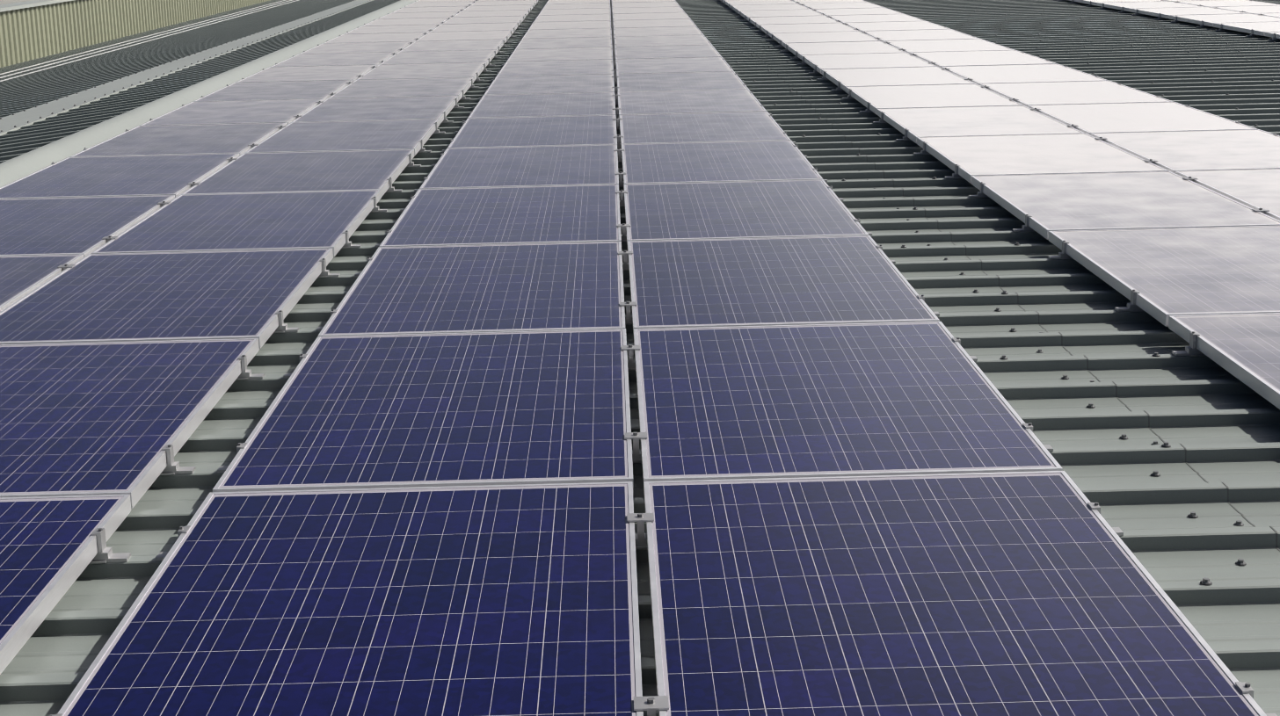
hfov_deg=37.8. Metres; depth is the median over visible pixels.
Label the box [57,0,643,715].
solar modules
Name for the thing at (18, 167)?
ridge capping
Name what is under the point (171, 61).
roof screws
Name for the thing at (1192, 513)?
roof screws
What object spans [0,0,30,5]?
adjoining building walls
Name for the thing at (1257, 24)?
solar modules
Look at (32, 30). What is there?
corrugated wall cladding
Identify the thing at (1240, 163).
solar modules
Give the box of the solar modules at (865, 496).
[611,0,1266,715]
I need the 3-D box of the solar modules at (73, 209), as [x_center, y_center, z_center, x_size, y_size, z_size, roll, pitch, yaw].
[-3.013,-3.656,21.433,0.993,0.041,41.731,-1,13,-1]
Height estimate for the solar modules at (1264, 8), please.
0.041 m
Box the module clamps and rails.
[0,0,1279,715]
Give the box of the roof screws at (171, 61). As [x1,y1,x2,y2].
[0,0,370,131]
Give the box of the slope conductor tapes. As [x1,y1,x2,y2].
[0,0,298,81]
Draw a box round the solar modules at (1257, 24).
[1068,0,1279,38]
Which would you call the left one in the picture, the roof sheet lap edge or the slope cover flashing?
the slope cover flashing
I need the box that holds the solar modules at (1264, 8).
[1164,0,1279,17]
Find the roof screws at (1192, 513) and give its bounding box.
[683,0,1276,585]
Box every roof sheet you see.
[0,0,399,163]
[0,0,1279,715]
[697,0,1279,549]
[1251,0,1279,4]
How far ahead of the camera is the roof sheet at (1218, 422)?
9.32 m
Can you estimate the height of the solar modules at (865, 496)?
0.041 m
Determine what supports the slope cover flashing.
on the roof sheet at (18, 94)
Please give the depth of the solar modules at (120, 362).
6.52 m
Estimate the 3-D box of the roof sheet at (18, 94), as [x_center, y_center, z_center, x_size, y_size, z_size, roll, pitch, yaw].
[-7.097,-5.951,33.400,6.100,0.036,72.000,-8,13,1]
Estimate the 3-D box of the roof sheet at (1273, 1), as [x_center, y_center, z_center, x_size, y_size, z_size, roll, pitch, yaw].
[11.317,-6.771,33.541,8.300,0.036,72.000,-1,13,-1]
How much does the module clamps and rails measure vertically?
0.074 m
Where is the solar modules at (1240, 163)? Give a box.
[792,0,1279,220]
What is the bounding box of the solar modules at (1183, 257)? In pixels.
[720,0,1279,409]
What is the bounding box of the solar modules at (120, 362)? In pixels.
[0,0,538,675]
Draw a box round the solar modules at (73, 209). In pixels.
[0,0,476,312]
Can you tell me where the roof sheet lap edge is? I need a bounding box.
[699,2,1279,552]
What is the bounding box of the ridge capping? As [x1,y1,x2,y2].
[0,0,418,187]
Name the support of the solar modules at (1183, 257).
on the roof sheet at (1218, 422)
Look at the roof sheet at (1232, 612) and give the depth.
4.99 m
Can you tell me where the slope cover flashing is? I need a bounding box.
[0,0,373,135]
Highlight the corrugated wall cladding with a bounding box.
[0,0,269,67]

